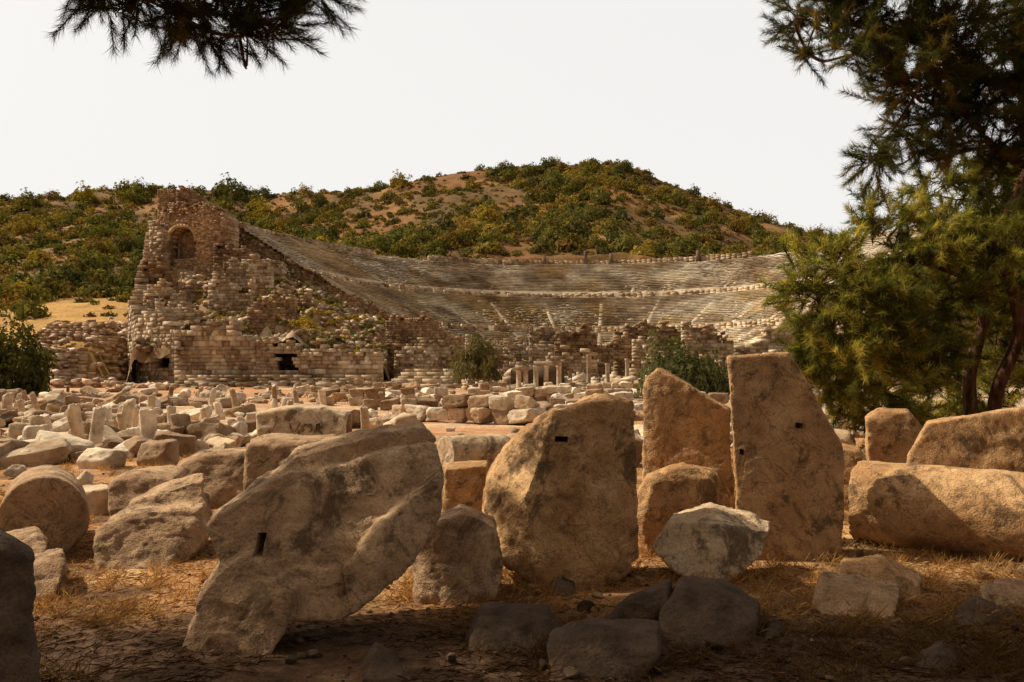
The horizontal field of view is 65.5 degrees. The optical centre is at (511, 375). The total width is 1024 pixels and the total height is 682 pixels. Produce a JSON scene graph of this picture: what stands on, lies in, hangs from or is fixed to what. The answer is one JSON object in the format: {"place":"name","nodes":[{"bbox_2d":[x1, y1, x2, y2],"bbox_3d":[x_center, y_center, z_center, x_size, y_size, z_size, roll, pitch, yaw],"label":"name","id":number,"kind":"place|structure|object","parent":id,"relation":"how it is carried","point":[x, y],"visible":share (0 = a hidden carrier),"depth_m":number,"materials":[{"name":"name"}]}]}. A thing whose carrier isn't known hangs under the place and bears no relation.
{"place":"outdoors","nodes":[
{"label":"outdoors","id":0,"kind":"place"},
{"bbox_2d":[0,0,1019,236],"label":"sky","id":1,"kind":"structure","parent":0,"point":[688,92],"materials":[{"name":"white"}]},
{"bbox_2d":[0,164,1023,681],"bbox_3d":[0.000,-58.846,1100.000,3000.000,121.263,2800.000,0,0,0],"label":"ground","id":2,"kind":"structure","parent":0,"point":[324,664],"depth_m":5.50,"materials":[{"name":"brown soil"}]},
{"bbox_2d":[0,327,22,389],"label":"laurel bush","id":3,"kind":"object","parent":2,"relation":"on","point":[5,382],"visible":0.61,"depth_m":57.73,"materials":[{"name":"green plant"}]},
{"bbox_2d":[0,527,40,681],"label":"dark boulder","id":4,"kind":"object","parent":2,"relation":"on","point":[20,656],"visible":1,"depth_m":3.75,"materials":[{"name":"stone"}]},
{"bbox_2d":[0,314,57,395],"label":"laurel bush","id":5,"kind":"object","parent":2,"relation":"on","point":[30,363],"visible":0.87,"depth_m":59.41,"materials":[{"name":"green plant"}]},
{"bbox_2d":[0,465,89,552],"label":"fallen column","id":6,"kind":"structure","parent":2,"relation":"on","point":[50,502],"depth_m":7.02,"materials":[{"name":"grey stone"}]},
{"bbox_2d":[34,548,66,600],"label":"flat stone","id":7,"kind":"object","parent":2,"relation":"on","point":[50,566],"visible":0.45,"depth_m":5.84,"materials":[{"name":"grey stone"}]},
{"bbox_2d":[6,526,48,553],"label":"flat stone","id":8,"kind":"object","parent":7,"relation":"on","point":[35,539],"visible":0.45,"depth_m":6.39,"materials":[{"name":"grey stone"}]},
{"bbox_2d":[107,465,186,517],"bbox_3d":[-4.035,1.375,8.853,0.801,0.654,1.282,0,0,-13],"label":"weathered block","id":9,"kind":"object","parent":2,"relation":"on","point":[125,488],"depth_m":8.59,"materials":[{"name":"grey stone"}]},
{"bbox_2d":[93,473,212,568],"bbox_3d":[-3.186,1.337,7.149,0.908,0.752,1.392,0,0,-18],"label":"weathered block","id":10,"kind":"object","parent":2,"relation":"on","point":[165,522],"depth_m":6.89,"materials":[{"name":"grey stone"}]},
{"bbox_2d":[43,0,366,80],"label":"pine tree","id":11,"kind":"object","parent":2,"relation":"on","point":[243,22],"visible":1,"depth_m":5.89,"materials":[{"name":"green plant"}]},
{"bbox_2d":[177,447,245,508],"bbox_3d":[-3.787,1.331,10.168,0.952,0.766,1.412,0,0,-17],"label":"weathered block","id":12,"kind":"object","parent":2,"relation":"on","point":[222,470],"depth_m":9.82,"materials":[{"name":"grey stone"}]},
{"bbox_2d":[243,433,336,490],"bbox_3d":[-2.368,1.188,8.644,1.180,1.060,1.107,0,0,0],"label":"squared block","id":13,"kind":"object","parent":2,"relation":"on","point":[264,453],"depth_m":8.30,"materials":[{"name":"grey stone"}]},
{"bbox_2d":[256,404,347,435],"bbox_3d":[-4.354,1.165,16.549,1.998,1.068,1.487,0,0,0],"label":"inscribed block","id":14,"kind":"object","parent":2,"relation":"on","point":[311,420],"depth_m":15.99,"materials":[{"name":"stone"}]},
{"bbox_2d":[182,420,443,654],"bbox_3d":[-1.255,1.011,5.220,1.633,1.360,1.220,0,0,-12],"label":"carved cornice block","id":15,"kind":"object","parent":2,"relation":"on","point":[336,528],"depth_m":4.95,"materials":[{"name":"grey stone"}]},
{"bbox_2d":[363,643,403,679],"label":"field rock","id":16,"kind":"object","parent":2,"relation":"on","point":[381,662],"visible":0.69,"depth_m":4.35,"materials":[{"name":"grey stone"}]},
{"bbox_2d":[0,159,826,338],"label":"hill shrubs","id":17,"kind":"object","parent":2,"relation":"on","point":[14,250],"visible":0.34,"depth_m":323.65,"materials":[{"name":"green plant"}]},
{"bbox_2d":[0,156,860,304],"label":"hill trees","id":18,"kind":"object","parent":2,"relation":"on","point":[91,260],"visible":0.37,"depth_m":326.00,"materials":[{"name":"green plant"}]},
{"bbox_2d":[412,504,502,604],"bbox_3d":[-0.406,1.362,5.907,0.684,0.730,0.733,0,0,0],"label":"round boulder","id":19,"kind":"object","parent":2,"relation":"on","point":[459,556],"visible":0.73,"depth_m":5.68,"materials":[{"name":"grey stone"}]},
{"bbox_2d":[441,460,488,511],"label":"squared block","id":20,"kind":"object","parent":2,"relation":"on","point":[464,482],"depth_m":8.68,"materials":[{"name":"stone"}]},
{"bbox_2d":[437,434,509,471],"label":"stone block","id":21,"kind":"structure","parent":2,"relation":"on","point":[469,447],"depth_m":13.04,"materials":[{"name":"stone"}]},
{"bbox_2d":[0,381,954,514],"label":"marble fragments","id":22,"kind":"object","parent":2,"relation":"on","point":[149,431],"visible":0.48,"depth_m":25.44,"materials":[{"name":"beige stone"}]},
{"bbox_2d":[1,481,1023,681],"bbox_3d":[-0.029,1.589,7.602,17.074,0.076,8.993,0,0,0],"label":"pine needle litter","id":23,"kind":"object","parent":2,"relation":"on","point":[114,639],"visible":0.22,"depth_m":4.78,"materials":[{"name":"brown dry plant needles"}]},
{"bbox_2d":[1,473,1023,681],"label":"stone chips","id":24,"kind":"object","parent":2,"relation":"on","point":[570,672],"visible":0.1,"depth_m":4.65,"materials":[{"name":"grey stone"}]},
{"bbox_2d":[465,602,562,649],"bbox_3d":[0.026,1.580,4.812,0.721,0.262,0.693,0,0,0],"label":"field rock","id":25,"kind":"object","parent":2,"relation":"on","point":[497,624],"visible":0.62,"depth_m":4.77,"materials":[{"name":"grey stone"}]},
{"bbox_2d":[16,185,1023,389],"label":"ancient theatre","id":26,"kind":"structure","parent":2,"relation":"on","point":[193,240],"depth_m":130.69,"materials":[{"name":"beige stone"}]},
{"bbox_2d":[246,294,262,304],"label":"yellow shrub","id":27,"kind":"object","parent":26,"relation":"on","point":[256,297],"visible":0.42,"depth_m":120.05,"materials":[{"name":"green plant"}]},
{"bbox_2d":[286,315,319,329],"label":"yellow shrub","id":28,"kind":"object","parent":26,"relation":"on","point":[307,322],"visible":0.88,"depth_m":113.80,"materials":[{"name":"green plant"}]},
{"bbox_2d":[290,331,335,355],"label":"yellow shrub","id":29,"kind":"object","parent":26,"relation":"on","point":[328,343],"visible":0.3,"depth_m":109.61,"materials":[{"name":"green plant"}]},
{"bbox_2d":[143,238,797,365],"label":"masonry weeds","id":30,"kind":"object","parent":26,"relation":"on","point":[302,307],"visible":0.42,"depth_m":125.38,"materials":[{"name":"green plant"}]},
{"bbox_2d":[446,331,503,381],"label":"olive tree","id":31,"kind":"object","parent":26,"relation":"on","point":[479,364],"visible":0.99,"depth_m":87.03,"materials":[{"name":"green plant"}]},
{"bbox_2d":[482,393,638,589],"bbox_3d":[0.382,0.938,6.420,1.280,1.578,1.008,0,0,0],"label":"broken pediment block","id":32,"kind":"object","parent":2,"relation":"on","point":[560,499],"depth_m":6.13,"materials":[{"name":"stone"}]},
{"bbox_2d":[549,577,575,596],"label":"field rock","id":33,"kind":"object","parent":2,"relation":"on","point":[562,584],"visible":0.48,"depth_m":5.84,"materials":[{"name":"stone"}]},
{"bbox_2d":[546,618,661,679],"bbox_3d":[0.524,1.551,4.409,0.668,0.282,0.580,0,0,0],"label":"field rock","id":34,"kind":"object","parent":2,"relation":"on","point":[589,646],"visible":0.92,"depth_m":4.33,"materials":[{"name":"grey stone"}]},
{"bbox_2d":[605,578,671,619],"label":"field rock","id":35,"kind":"object","parent":2,"relation":"on","point":[650,601],"visible":0.59,"depth_m":5.15,"materials":[{"name":"stone"}]},
{"bbox_2d":[624,329,729,399],"bbox_3d":[8.351,-0.172,39.980,5.374,4.342,6.682,0,0,40],"label":"laurel bush","id":36,"kind":"object","parent":2,"relation":"on","point":[687,370],"visible":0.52,"depth_m":39.33,"materials":[{"name":"green plant"}]},
{"bbox_2d":[637,462,735,555],"bbox_3d":[1.590,1.260,7.376,1.010,0.872,0.675,0,0,0],"label":"drum boulder","id":37,"kind":"object","parent":2,"relation":"on","point":[665,494],"visible":0.56,"depth_m":7.16,"materials":[{"name":"stone"}]},
{"bbox_2d":[642,368,734,495],"bbox_3d":[1.754,0.810,7.919,0.963,1.770,0.867,0,0,0],"label":"leaning marble slab","id":38,"kind":"object","parent":2,"relation":"on","point":[686,422],"depth_m":7.84,"materials":[{"name":"stone"}]},
{"bbox_2d":[659,575,760,646],"bbox_3d":[1.262,1.524,5.033,0.718,0.342,0.834,0,0,0],"label":"field rock","id":39,"kind":"object","parent":2,"relation":"on","point":[725,609],"visible":0.71,"depth_m":4.92,"materials":[{"name":"grey stone"}]},
{"bbox_2d":[691,357,729,397],"bbox_3d":[10.544,0.473,40.983,4.074,2.819,4.212,0,0,0],"label":"laurel bush","id":40,"kind":"object","parent":2,"relation":"on","point":[724,384],"visible":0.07,"depth_m":39.98,"materials":[{"name":"green plant"}]},
{"bbox_2d":[652,502,769,581],"bbox_3d":[1.642,1.380,6.480,1.044,0.589,0.738,0,0,0],"label":"sharp boulder","id":41,"kind":"object","parent":2,"relation":"on","point":[711,539],"visible":0.93,"depth_m":6.23,"materials":[{"name":"stone"}]},
{"bbox_2d":[765,619,784,637],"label":"field rock","id":42,"kind":"object","parent":2,"relation":"on","point":[773,626],"visible":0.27,"depth_m":4.93,"materials":[{"name":"stone"}]},
{"bbox_2d":[727,352,844,559],"bbox_3d":[2.538,0.741,7.267,1.150,1.914,0.784,0,0,0],"label":"tall marble slab","id":43,"kind":"object","parent":2,"relation":"on","point":[788,459],"depth_m":7.11,"materials":[{"name":"stone"}]},
{"bbox_2d":[834,429,855,445],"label":"squared block","id":44,"kind":"object","parent":2,"relation":"on","point":[845,436],"depth_m":11.54,"materials":[{"name":"stone"}]},
{"bbox_2d":[842,443,866,509],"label":"squared block","id":45,"kind":"object","parent":2,"relation":"on","point":[853,455],"depth_m":9.55,"materials":[{"name":"stone"}]},
{"bbox_2d":[811,571,900,617],"bbox_3d":[2.380,1.553,5.502,0.810,0.269,0.686,0,0,0],"label":"field rock","id":46,"kind":"object","parent":2,"relation":"on","point":[833,591],"visible":0.65,"depth_m":5.44,"materials":[{"name":"grey stone"}]},
{"bbox_2d":[836,554,922,599],"bbox_3d":[2.709,1.530,5.878,0.588,0.326,0.638,0,0,26],"label":"field rock","id":47,"kind":"object","parent":2,"relation":"on","point":[879,567],"visible":0.49,"depth_m":5.82,"materials":[{"name":"stone"}]},
{"bbox_2d":[755,3,1023,457],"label":"pine tree","id":48,"kind":"object","parent":2,"relation":"on","point":[894,303],"visible":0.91,"depth_m":12.38,"materials":[{"name":"green plant"}]},
{"bbox_2d":[758,0,1023,212],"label":"pine tree","id":49,"kind":"object","parent":2,"relation":"on","point":[959,74],"visible":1,"depth_m":8.16,"materials":[{"name":"green plant"}]},
{"bbox_2d":[865,407,922,462],"bbox_3d":[5.192,1.079,10.821,0.737,1.259,1.156,0,0,22],"label":"squared block","id":50,"kind":"object","parent":2,"relation":"on","point":[891,435],"depth_m":10.57,"materials":[{"name":"stone"}]},
{"bbox_2d":[847,460,1023,561],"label":"fallen column","id":51,"kind":"structure","parent":2,"relation":"on","point":[961,510],"depth_m":7.10,"materials":[{"name":"beige stone"}]},
{"bbox_2d":[916,640,961,671],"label":"field rock","id":52,"kind":"object","parent":2,"relation":"on","point":[937,646],"visible":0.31,"depth_m":4.45,"materials":[{"name":"grey stone"}]},
{"bbox_2d":[906,407,1023,471],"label":"stone block","id":53,"kind":"object","parent":2,"relation":"on","point":[993,439],"depth_m":9.24,"materials":[{"name":"stone"}]},
{"bbox_2d":[950,596,1012,628],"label":"field rock","id":54,"kind":"object","parent":2,"relation":"on","point":[967,616],"visible":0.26,"depth_m":5.23,"materials":[{"name":"stone"}]},
{"bbox_2d":[979,577,1023,606],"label":"field rock","id":55,"kind":"object","parent":2,"relation":"on","point":[1007,588],"visible":0.61,"depth_m":5.60,"materials":[{"name":"grey stone"}]},
{"bbox_2d":[0,452,1023,681],"bbox_3d":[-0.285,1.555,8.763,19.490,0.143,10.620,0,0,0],"label":"dry grass","id":56,"kind":"structure","parent":0,"point":[583,612],"depth_m":5.12,"materials":[{"name":"beige plant"}]},
{"bbox_2d":[34,544,1014,681],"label":"fallen twigs","id":57,"kind":"object","parent":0,"point":[193,660],"visible":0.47,"depth_m":4.59,"materials":[{"name":"brown wood"}]}
]}

